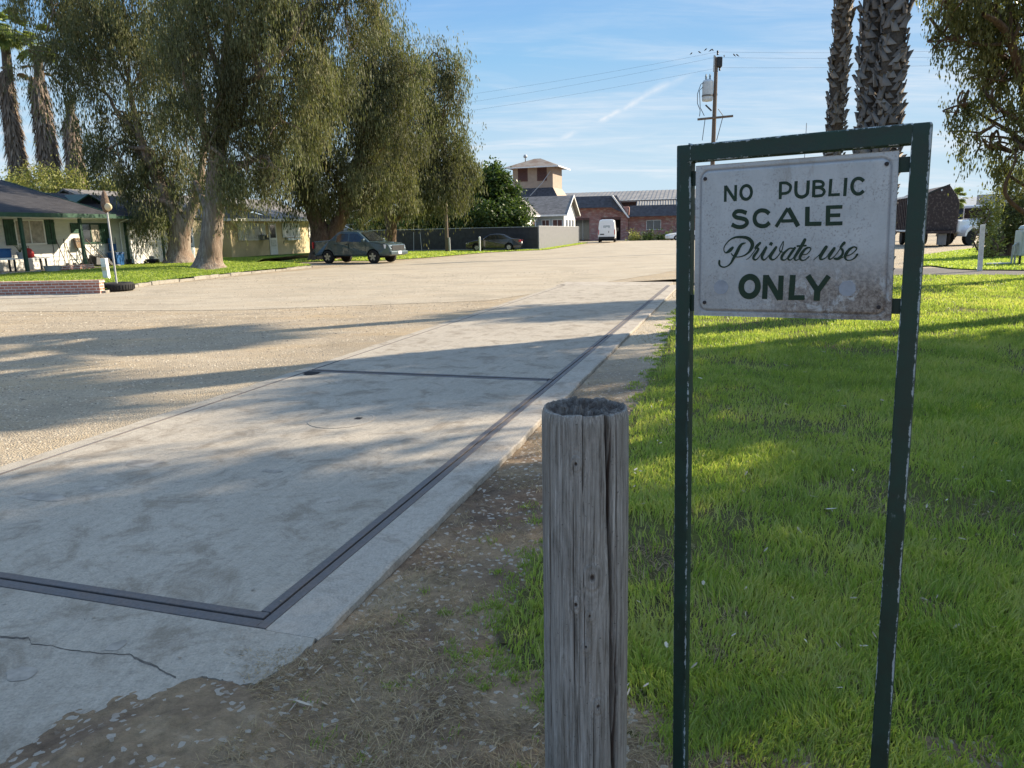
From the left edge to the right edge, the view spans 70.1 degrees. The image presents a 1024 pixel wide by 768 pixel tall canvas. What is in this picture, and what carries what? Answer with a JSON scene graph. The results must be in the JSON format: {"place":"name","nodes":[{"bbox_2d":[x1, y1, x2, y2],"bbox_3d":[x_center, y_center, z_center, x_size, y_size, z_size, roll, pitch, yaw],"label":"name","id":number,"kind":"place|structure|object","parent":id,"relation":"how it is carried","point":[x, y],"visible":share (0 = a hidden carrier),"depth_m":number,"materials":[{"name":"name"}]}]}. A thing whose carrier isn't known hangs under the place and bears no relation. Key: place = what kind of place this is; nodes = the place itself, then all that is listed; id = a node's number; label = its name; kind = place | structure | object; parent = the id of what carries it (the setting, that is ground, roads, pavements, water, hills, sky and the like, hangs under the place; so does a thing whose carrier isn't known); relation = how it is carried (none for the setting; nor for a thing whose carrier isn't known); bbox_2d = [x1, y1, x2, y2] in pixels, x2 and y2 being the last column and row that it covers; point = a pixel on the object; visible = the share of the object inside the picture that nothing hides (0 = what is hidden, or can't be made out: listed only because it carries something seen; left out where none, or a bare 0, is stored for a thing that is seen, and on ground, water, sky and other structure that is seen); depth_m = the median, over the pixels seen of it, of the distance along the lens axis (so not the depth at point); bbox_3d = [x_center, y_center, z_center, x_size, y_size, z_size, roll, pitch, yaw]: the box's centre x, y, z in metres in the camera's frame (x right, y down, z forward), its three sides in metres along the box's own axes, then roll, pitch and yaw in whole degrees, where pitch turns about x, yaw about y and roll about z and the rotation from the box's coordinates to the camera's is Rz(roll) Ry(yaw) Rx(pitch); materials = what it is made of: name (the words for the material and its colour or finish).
{"place":"outdoors","nodes":[
{"label":"outdoors","id":0,"kind":"place"},
{"bbox_2d":[0,295,72,298],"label":"house drive","id":1,"kind":"structure","parent":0,"point":[27,296],"depth_m":21.55,"materials":[{"name":"concrete"}]},
{"bbox_2d":[0,253,310,288],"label":"front lawn","id":2,"kind":"structure","parent":0,"point":[284,255],"depth_m":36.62,"materials":[{"name":"green plant"}]},
{"bbox_2d":[0,6,35,184],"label":"fan palm","id":3,"kind":"object","parent":2,"relation":"on","point":[14,138],"visible":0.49,"depth_m":56.35,"materials":[{"name":"plant"}]},
{"bbox_2d":[0,160,50,192],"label":"yellow green tree","id":4,"kind":"object","parent":2,"relation":"on","point":[17,177],"visible":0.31,"depth_m":54.42,"materials":[{"name":"green plant"}]},
{"bbox_2d":[11,22,62,191],"bbox_3d":[-36.087,-18.775,57.229,3.595,17.676,3.482,4,13,25],"label":"fan palm","id":5,"kind":"object","parent":2,"relation":"on","point":[44,151],"visible":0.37,"depth_m":56.43,"materials":[{"name":"plant"}]},
{"bbox_2d":[5,141,97,192],"bbox_3d":[-34.471,-13.605,54.447,6.141,8.769,5.614,1,12,11],"label":"yellow green tree","id":6,"kind":"object","parent":2,"relation":"on","point":[49,187],"visible":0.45,"depth_m":53.44,"materials":[{"name":"green plant"}]},
{"bbox_2d":[47,149,114,192],"bbox_3d":[-31.924,-13.559,55.526,5.448,8.179,5.842,5,13,26],"label":"yellow green tree","id":7,"kind":"object","parent":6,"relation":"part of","point":[81,180],"visible":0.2,"depth_m":54.14,"materials":[{"name":"green plant"}]},
{"bbox_2d":[43,265,61,271],"bbox_3d":[-19.612,-4.908,31.199,0.720,0.270,0.720,2,12,17],"label":"plastic tub","id":8,"kind":"object","parent":2,"relation":"on","point":[52,268],"visible":0.73,"depth_m":30.95,"materials":[{"name":"plastic"}]},
{"bbox_2d":[58,102,86,186],"bbox_3d":[-34.434,-16.034,57.784,2.562,12.007,2.458,-1,12,0],"label":"fan palm","id":9,"kind":"object","parent":2,"relation":"on","point":[67,143],"visible":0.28,"depth_m":56.78,"materials":[{"name":"brown plant"}]},
{"bbox_2d":[61,264,94,270],"bbox_3d":[-19.590,-5.172,32.631,0.500,0.280,1.800,2,12,17],"label":"brick planter","id":10,"kind":"object","parent":2,"relation":"on","point":[75,267],"visible":0.4,"depth_m":32.54,"materials":[{"name":"brick"}]},
{"bbox_2d":[73,238,92,263],"bbox_3d":[-20.582,-6.289,35.046,0.530,1.420,0.620,2,12,17],"label":"hand truck","id":11,"kind":"object","parent":2,"relation":"on","point":[77,243],"visible":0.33,"depth_m":34.86,"materials":[{"name":"metal"}]},
{"bbox_2d":[0,180,167,273],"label":"clapboard house","id":12,"kind":"structure","parent":2,"relation":"on","point":[39,223],"depth_m":34.07,"materials":[{"name":"white wood"}]},
{"bbox_2d":[0,257,49,271],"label":"table","id":13,"kind":"object","parent":12,"relation":"on","point":[15,267],"visible":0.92,"depth_m":31.13,"materials":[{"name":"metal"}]},
{"bbox_2d":[0,248,12,258],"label":"cooler","id":14,"kind":"object","parent":13,"relation":"on","point":[5,253],"visible":1,"depth_m":30.55,"materials":[{"name":"blue plastic"}]},
{"bbox_2d":[12,244,22,257],"bbox_3d":[-21.103,-5.709,31.339,0.395,0.622,0.537,2,12,17],"label":"plant pot","id":15,"kind":"object","parent":13,"relation":"on","point":[19,254],"visible":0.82,"depth_m":31.27,"materials":[{"name":"grey plastic"}]},
{"bbox_2d":[27,246,34,257],"bbox_3d":[-20.991,-5.730,31.713,0.390,0.506,0.400,2,12,17],"label":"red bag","id":16,"kind":"object","parent":13,"relation":"on","point":[30,252],"visible":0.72,"depth_m":31.64,"materials":[{"name":"plastic"}]},
{"bbox_2d":[13,219,46,244],"bbox_3d":[-21.564,-6.800,32.699,0.090,1.100,1.470,2,12,17],"label":"window","id":17,"kind":"structure","parent":12,"relation":"in","point":[34,230],"depth_m":32.79,"materials":[{"name":"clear glass"}]},
{"bbox_2d":[82,223,101,243],"bbox_3d":[-20.622,-7.380,35.773,0.090,0.980,1.140,2,12,17],"label":"window","id":18,"kind":"structure","parent":12,"relation":"in","point":[87,233],"depth_m":35.66,"materials":[{"name":"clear glass"}]},
{"bbox_2d":[127,225,163,263],"bbox_3d":[-19.623,-7.482,39.117,0.060,2.010,2.340,2,12,17],"label":"garage door","id":19,"kind":"structure","parent":12,"relation":"in","point":[138,258],"depth_m":38.98,"materials":[{"name":"metal"}]},
{"bbox_2d":[77,239,112,265],"bbox_3d":[-20.245,-6.414,35.750,0.569,1.363,1.755,2,12,16],"label":"wheelbarrow","id":20,"kind":"object","parent":2,"relation":"on","point":[95,260],"visible":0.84,"depth_m":35.47,"materials":[{"name":"metal"}]},
{"bbox_2d":[85,173,128,191],"bbox_3d":[-30.666,-13.270,56.074,5.019,7.325,4.447,-1,12,0],"label":"yellow green tree","id":21,"kind":"object","parent":2,"relation":"on","point":[104,184],"visible":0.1,"depth_m":55.12,"materials":[{"name":"green plant"}]},
{"bbox_2d":[107,252,124,264],"bbox_3d":[-19.951,-6.298,36.858,0.594,0.670,0.594,2,12,17],"label":"rubbish bin","id":22,"kind":"object","parent":2,"relation":"on","point":[119,257],"visible":0.81,"depth_m":36.66,"materials":[{"name":"blue plastic"}]},
{"bbox_2d":[107,238,116,251],"bbox_3d":[-20.163,-6.996,36.847,0.054,0.750,0.504,2,12,17],"label":"folding chair","id":23,"kind":"object","parent":22,"relation":"on","point":[109,246],"visible":0.82,"depth_m":36.72,"materials":[{"name":"blue plastic"}]},
{"bbox_2d":[0,0,235,262],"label":"eucalyptus tree","id":24,"kind":"object","parent":2,"relation":"on","point":[73,35],"visible":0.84,"depth_m":36.81,"materials":[{"name":"green plant"}]},
{"bbox_2d":[139,246,159,263],"bbox_3d":[-19.283,-6.861,38.748,0.862,0.967,0.590,-2,12,-3],"label":"push mower","id":25,"kind":"object","parent":2,"relation":"on","point":[151,260],"visible":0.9,"depth_m":38.59,"materials":[{"name":"metal"}]},
{"bbox_2d":[57,189,325,259],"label":"stucco house","id":26,"kind":"structure","parent":2,"relation":"on","point":[271,244],"depth_m":51.00,"materials":[{"name":"beige paint"}]},
{"bbox_2d":[190,227,195,256],"bbox_3d":[-20.459,-8.914,45.933,0.090,2.100,1.300,2,12,17],"label":"door","id":27,"kind":"structure","parent":26,"relation":"in","point":[192,237],"depth_m":46.40,"materials":[{"name":"white glass"}]},
{"bbox_2d":[242,223,260,240],"bbox_3d":[-17.788,-10.396,49.873,0.090,1.160,2.020,2,12,17],"label":"window","id":28,"kind":"structure","parent":26,"relation":"in","point":[256,236],"depth_m":49.90,"materials":[{"name":"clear glass"}]},
{"bbox_2d":[268,223,277,254],"bbox_3d":[-17.075,-10.360,52.222,0.065,2.180,0.900,2,12,17],"label":"door","id":29,"kind":"structure","parent":26,"relation":"in","point":[273,244],"depth_m":52.17,"materials":[{"name":"white wood"}]},
{"bbox_2d":[285,223,296,236],"bbox_3d":[-16.430,-11.421,54.250,0.090,1.000,1.420,2,12,17],"label":"window","id":30,"kind":"structure","parent":26,"relation":"in","point":[290,234],"depth_m":54.32,"materials":[{"name":"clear glass"}]},
{"bbox_2d":[134,0,406,269],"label":"eucalyptus tree","id":31,"kind":"object","parent":2,"relation":"on","point":[267,28],"visible":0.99,"depth_m":32.16,"materials":[{"name":"green plant"}]},
{"bbox_2d":[0,587,314,763],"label":"concrete apron","id":32,"kind":"object","parent":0,"point":[59,684],"visible":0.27,"depth_m":2.87,"materials":[{"name":"grey concrete"}]},
{"bbox_2d":[0,636,175,677],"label":"pavement crack","id":33,"kind":"object","parent":32,"relation":"on","point":[142,661],"visible":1,"depth_m":2.88,"materials":[{"name":"grey concrete"}]},
{"bbox_2d":[0,240,694,311],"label":"road","id":34,"kind":"structure","parent":0,"point":[619,260],"depth_m":24.67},
{"bbox_2d":[104,282,134,291],"bbox_3d":[-12.617,-3.110,23.337,1.024,0.260,1.024,-1,12,0],"label":"tyre planter","id":35,"kind":"object","parent":34,"relation":"on","point":[119,286],"visible":0.79,"depth_m":22.98,"materials":[{"name":"rubber"}]},
{"bbox_2d":[101,190,117,282],"bbox_3d":[-12.629,-4.569,22.983,0.387,2.980,0.251,10,16,44],"label":"pole with bundle","id":36,"kind":"object","parent":35,"relation":"on","point":[106,205],"visible":0.98,"depth_m":22.79,"materials":[{"name":"beige paint"}]},
{"bbox_2d":[0,270,597,457],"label":"loose stones","id":37,"kind":"object","parent":34,"relation":"on","point":[267,334],"visible":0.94,"depth_m":11.50,"materials":[{"name":"beige gravel"}]},
{"bbox_2d":[697,50,732,164],"bbox_3d":[12.665,-14.481,46.067,2.263,12.185,0.690,-1,12,0],"label":"utility pole","id":38,"kind":"object","parent":34,"relation":"on","point":[709,91],"visible":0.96,"depth_m":45.19,"materials":[{"name":"brown wood"}]},
{"bbox_2d":[440,60,700,106],"bbox_3d":[0.791,-20.267,50.323,25.784,1.378,0.009,4,13,24],"label":"power line","id":39,"kind":"object","parent":38,"relation":"attached to","point":[581,83],"visible":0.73,"depth_m":48.59,"materials":[{"name":"black metal"}]},
{"bbox_2d":[441,69,709,114],"bbox_3d":[0.877,-19.708,50.440,26.148,1.334,0.009,4,13,24],"label":"power line","id":40,"kind":"object","parent":38,"relation":"attached to","point":[579,93],"visible":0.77,"depth_m":48.92,"materials":[{"name":"black metal"}]},
{"bbox_2d":[446,52,714,97],"bbox_3d":[0.834,-20.737,50.225,25.897,1.042,0.009,4,13,24],"label":"power line","id":41,"kind":"object","parent":38,"relation":"attached to","point":[584,76],"visible":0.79,"depth_m":48.45,"materials":[{"name":"black metal"}]},
{"bbox_2d":[278,242,587,262],"bbox_3d":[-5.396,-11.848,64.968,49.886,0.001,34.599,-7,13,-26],"label":"verge","id":42,"kind":"structure","parent":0,"point":[399,258],"depth_m":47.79,"materials":[{"name":"green plant"}]},
{"bbox_2d":[238,0,441,259],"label":"eucalyptus tree","id":43,"kind":"object","parent":42,"relation":"on","point":[376,136],"visible":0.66,"depth_m":45.47,"materials":[{"name":"green plant"}]},
{"bbox_2d":[354,25,487,248],"bbox_3d":[-7.516,-17.922,54.447,11.111,16.357,8.577,5,13,27],"label":"eucalyptus tree","id":44,"kind":"object","parent":42,"relation":"on","point":[452,174],"visible":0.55,"depth_m":53.34,"materials":[{"name":"green plant"}]},
{"bbox_2d":[444,203,450,251],"bbox_3d":[-5.516,-15.849,60.999,0.486,9.502,0.304,3,12,18],"label":"utility pole","id":45,"kind":"object","parent":42,"relation":"on","point":[447,244],"visible":0.35,"depth_m":61.60,"materials":[{"name":"brown wood"}]},
{"bbox_2d":[364,226,538,250],"bbox_3d":[-12.509,-13.101,66.932,30.735,1.980,0.120,2,12,16],"label":"slatted fence","id":46,"kind":"object","parent":42,"relation":"on","point":[460,239],"visible":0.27,"depth_m":64.75,"materials":[{"name":"black metal"}]},
{"bbox_2d":[466,234,523,250],"bbox_3d":[-1.465,-11.983,61.845,4.762,1.420,2.000,0,12,8],"label":"sedan","id":47,"kind":"object","parent":42,"relation":"on","point":[506,242],"visible":0.89,"depth_m":60.99,"materials":[{"name":"black paint"}]},
{"bbox_2d":[538,226,578,248],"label":"wall","id":48,"kind":"structure","parent":42,"relation":"on","point":[551,236],"depth_m":72.55,"materials":[{"name":"white concrete"}]},
{"bbox_2d":[0,233,986,466],"bbox_3d":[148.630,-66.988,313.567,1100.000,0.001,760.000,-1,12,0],"label":"gravel lot","id":49,"kind":"structure","parent":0,"point":[153,406],"depth_m":10.68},
{"bbox_2d":[0,280,104,295],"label":"brick wall","id":50,"kind":"structure","parent":49,"relation":"on","point":[52,287],"depth_m":22.40,"materials":[{"name":"red brick"}]},
{"bbox_2d":[100,258,110,278],"bbox_3d":[-14.296,-3.912,25.729,0.180,1.020,0.185,-3,12,0],"label":"white post","id":51,"kind":"object","parent":49,"relation":"on","point":[105,268],"visible":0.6,"depth_m":25.63,"materials":[{"name":"beige paint"}]},
{"bbox_2d":[102,265,312,292],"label":"lawn kerb","id":52,"kind":"structure","parent":49,"relation":"on","point":[157,282],"depth_m":29.46,"materials":[{"name":"concrete"}]},
{"bbox_2d":[0,282,675,680],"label":"truck scale","id":53,"kind":"object","parent":49,"relation":"on","point":[392,464],"visible":0.8,"depth_m":5.05,"materials":[{"name":"concrete"}]},
{"bbox_2d":[0,329,464,657],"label":"deck debris","id":54,"kind":"object","parent":53,"relation":"on","point":[180,555],"visible":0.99,"depth_m":3.66,"materials":[{"name":"brown plant"}]},
{"bbox_2d":[312,230,407,263],"bbox_3d":[-8.802,-7.943,42.154,5.455,1.867,2.180,4,13,23],"label":"pickup truck","id":55,"kind":"object","parent":49,"relation":"on","point":[347,245],"visible":1,"depth_m":41.40,"materials":[{"name":"paint"}]},
{"bbox_2d":[345,209,385,230],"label":"dark shrub","id":56,"kind":"object","parent":49,"relation":"on","point":[375,224],"visible":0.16,"depth_m":72.84,"materials":[{"name":"green plant"}]},
{"bbox_2d":[379,213,418,229],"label":"dark shrub","id":57,"kind":"object","parent":49,"relation":"on","point":[403,224],"visible":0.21,"depth_m":71.92,"materials":[{"name":"green plant"}]},
{"bbox_2d":[398,205,443,229],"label":"dark shrub","id":58,"kind":"object","parent":49,"relation":"on","point":[420,222],"visible":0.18,"depth_m":72.28,"materials":[{"name":"green plant"}]},
{"bbox_2d":[425,202,456,228],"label":"dark shrub","id":59,"kind":"object","parent":49,"relation":"on","point":[431,225],"visible":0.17,"depth_m":72.47,"materials":[{"name":"green plant"}]},
{"bbox_2d":[443,155,536,228],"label":"evergreen tree","id":60,"kind":"object","parent":49,"relation":"on","point":[500,205],"visible":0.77,"depth_m":70.27,"materials":[{"name":"green plant"}]},
{"bbox_2d":[504,155,570,196],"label":"tower","id":61,"kind":"structure","parent":49,"relation":"on","point":[539,177],"depth_m":121.56,"materials":[{"name":"beige paint"}]},
{"bbox_2d":[518,168,527,181],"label":"louvre window","id":62,"kind":"structure","parent":61,"relation":"in","point":[522,172],"depth_m":121.87,"materials":[{"name":"brown wood"}]},
{"bbox_2d":[537,167,546,180],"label":"louvre window","id":63,"kind":"structure","parent":61,"relation":"in","point":[541,171],"depth_m":120.92,"materials":[{"name":"brown wood"}]},
{"bbox_2d":[519,195,580,226],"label":"cottage","id":64,"kind":"structure","parent":49,"relation":"on","point":[553,211],"depth_m":83.09,"materials":[{"name":"white paint"}]},
{"bbox_2d":[542,220,549,226],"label":"window","id":65,"kind":"structure","parent":64,"relation":"in","point":[544,222],"depth_m":82.60,"materials":[{"name":"glass"}]},
{"bbox_2d":[552,219,562,226],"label":"window","id":66,"kind":"structure","parent":64,"relation":"in","point":[556,222],"depth_m":82.22,"materials":[{"name":"glass"}]},
{"bbox_2d":[598,219,617,241],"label":"delivery van","id":67,"kind":"object","parent":49,"relation":"on","point":[607,229],"visible":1,"depth_m":90.20,"materials":[{"name":"white paint"}]},
{"bbox_2d":[565,189,695,206],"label":"metal warehouse","id":68,"kind":"structure","parent":49,"relation":"on","point":[629,198],"depth_m":126.86,"materials":[{"name":"brown paint"}]},
{"bbox_2d":[625,228,643,240],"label":"shrub","id":69,"kind":"object","parent":49,"relation":"on","point":[634,237],"visible":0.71,"depth_m":101.08,"materials":[{"name":"green plant"}]},
{"bbox_2d":[640,229,656,240],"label":"shrub","id":70,"kind":"object","parent":49,"relation":"on","point":[650,236],"visible":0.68,"depth_m":101.18,"materials":[{"name":"green plant"}]},
{"bbox_2d":[653,225,674,239],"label":"shrub","id":71,"kind":"object","parent":49,"relation":"on","point":[660,237],"visible":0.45,"depth_m":101.31,"materials":[{"name":"green plant"}]},
{"bbox_2d":[665,232,694,239],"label":"sedan","id":72,"kind":"object","parent":49,"relation":"on","point":[671,236],"visible":0.38,"depth_m":97.23,"materials":[{"name":"white paint"}]},
{"bbox_2d":[896,184,959,245],"bbox_3d":[29.793,-12.112,52.839,2.176,4.066,9.850,2,12,17],"label":"hopper trailer","id":73,"kind":"object","parent":49,"relation":"on","point":[942,214],"visible":0.56,"depth_m":48.58,"materials":[{"name":"brown paint"}]},
{"bbox_2d":[954,186,967,238],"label":"palm","id":74,"kind":"object","parent":49,"relation":"on","point":[958,190],"visible":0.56,"depth_m":67.58,"materials":[{"name":"green plant"}]},
{"bbox_2d":[936,194,1015,244],"bbox_3d":[37.396,-12.086,53.347,13.950,3.496,2.690,-5,12,-18],"label":"semi truck","id":75,"kind":"object","parent":49,"relation":"on","point":[964,228],"visible":0.28,"depth_m":51.10,"materials":[{"name":"white paint"}]},
{"bbox_2d":[0,291,1023,767],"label":"dirt verge","id":76,"kind":"structure","parent":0,"point":[176,725],"depth_m":2.58,"materials":[{"name":"brown soil"}]},
{"bbox_2d":[239,435,662,766],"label":"fallen leaves","id":77,"kind":"object","parent":76,"relation":"on","point":[305,703],"visible":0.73,"depth_m":2.54,"materials":[{"name":"brown plant"}]},
{"bbox_2d":[290,308,675,767],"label":"grass tufts","id":78,"kind":"object","parent":76,"relation":"on","point":[650,373],"visible":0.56,"depth_m":3.11,"materials":[{"name":"green plant"}]},
{"bbox_2d":[542,396,628,767],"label":"wooden post","id":79,"kind":"object","parent":76,"relation":"on","point":[585,471],"visible":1,"depth_m":1.60,"materials":[{"name":"grey wood"}]},
{"bbox_2d":[203,326,969,763],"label":"leaf litter","id":80,"kind":"object","parent":76,"relation":"on","point":[425,612],"visible":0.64,"depth_m":2.74,"materials":[{"name":"brown plant"}]},
{"bbox_2d":[194,283,1023,767],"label":"dry thatch","id":81,"kind":"object","parent":76,"relation":"on","point":[400,727],"visible":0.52,"depth_m":2.65,"materials":[{"name":"brown plant"}]},
{"bbox_2d":[673,122,932,767],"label":"warning sign","id":82,"kind":"object","parent":76,"relation":"on","point":[811,237],"visible":1,"depth_m":1.69,"materials":[{"name":"metal"}]},
{"bbox_2d":[0,0,1023,214],"label":"sky","id":83,"kind":"structure","parent":0,"point":[626,137],"materials":[{"name":"blue"}]},
{"bbox_2d":[499,273,1023,767],"bbox_3d":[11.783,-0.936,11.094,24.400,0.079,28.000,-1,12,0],"label":"lawn","id":84,"kind":"structure","parent":0,"point":[727,542],"depth_m":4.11,"materials":[{"name":"green plant"}]},
{"bbox_2d":[823,0,856,155],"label":"palm tree","id":85,"kind":"object","parent":84,"relation":"on","point":[842,16],"visible":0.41,"depth_m":17.15,"materials":[{"name":"plant"}]},
{"bbox_2d":[852,0,881,153],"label":"palm tree","id":86,"kind":"object","parent":84,"relation":"on","point":[866,54],"visible":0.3,"depth_m":12.37,"materials":[{"name":"plant"}]},
{"bbox_2d":[868,0,914,268],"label":"palm tree","id":87,"kind":"object","parent":84,"relation":"on","point":[894,53],"visible":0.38,"depth_m":11.98,"materials":[{"name":"plant"}]},
{"bbox_2d":[915,0,1023,215],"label":"broadleaf tree","id":88,"kind":"object","parent":84,"relation":"on","point":[989,29],"visible":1,"depth_m":19.19,"materials":[{"name":"green plant"}]},
{"bbox_2d":[633,275,1016,284],"bbox_3d":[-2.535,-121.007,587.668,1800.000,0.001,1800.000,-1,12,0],"label":"ground","id":89,"kind":"structure","parent":0,"point":[673,281],"depth_m":23.97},
{"bbox_2d":[575,195,676,240],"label":"brick building","id":90,"kind":"structure","parent":89,"relation":"on","point":[594,210],"depth_m":107.75,"materials":[{"name":"red brick"}]},
{"bbox_2d":[575,220,588,239],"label":"garage door","id":91,"kind":"structure","parent":90,"relation":"in","point":[583,225],"depth_m":110.10,"materials":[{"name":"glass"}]},
{"bbox_2d":[602,220,620,239],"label":"dark doorway","id":92,"kind":"structure","parent":90,"relation":"in","point":[618,222],"depth_m":109.74,"materials":[{"name":"black"}]},
{"bbox_2d":[646,220,660,229],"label":"window","id":93,"kind":"structure","parent":90,"relation":"in","point":[650,224],"depth_m":107.39,"materials":[{"name":"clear glass"}]},
{"bbox_2d":[636,200,676,204],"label":"tin awning","id":94,"kind":"object","parent":90,"relation":"attached to","point":[666,202],"visible":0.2,"depth_m":112.79,"materials":[{"name":"grey metal"}]},
{"bbox_2d":[694,268,1023,274],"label":"driveway","id":95,"kind":"structure","parent":0,"point":[936,271],"depth_m":23.97,"materials":[{"name":"concrete"}]},
{"bbox_2d":[977,225,984,270],"bbox_3d":[15.422,-4.446,24.011,0.130,1.550,0.100,0,12,17],"label":"bollard","id":96,"kind":"object","parent":95,"relation":"on","point":[981,248],"visible":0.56,"depth_m":23.98,"materials":[{"name":"white metal"}]},
{"bbox_2d":[958,197,976,218],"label":"open shed","id":97,"kind":"structure","parent":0,"point":[971,201],"depth_m":129.71,"materials":[{"name":"grey metal"}]},
{"bbox_2d":[923,248,1023,269],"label":"lawn","id":98,"kind":"structure","parent":0,"point":[983,268],"depth_m":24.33,"materials":[{"name":"green plant"}]},
{"bbox_2d":[965,188,1008,257],"bbox_3d":[20.421,-6.598,31.328,1.812,3.736,1.507,3,13,19],"label":"sprig shrub","id":99,"kind":"object","parent":98,"relation":"on","point":[987,218],"visible":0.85,"depth_m":31.19,"materials":[{"name":"green plant"}]},
{"bbox_2d":[975,160,1023,255],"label":"leafy shrub","id":100,"kind":"object","parent":98,"relation":"on","point":[1013,221],"visible":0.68,"depth_m":32.12,"materials":[{"name":"green plant"}]},
{"bbox_2d":[987,225,1023,263],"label":"control cabinet","id":101,"kind":"object","parent":98,"relation":"on","point":[1018,248],"visible":0.88,"depth_m":26.59,"materials":[{"name":"metal"}]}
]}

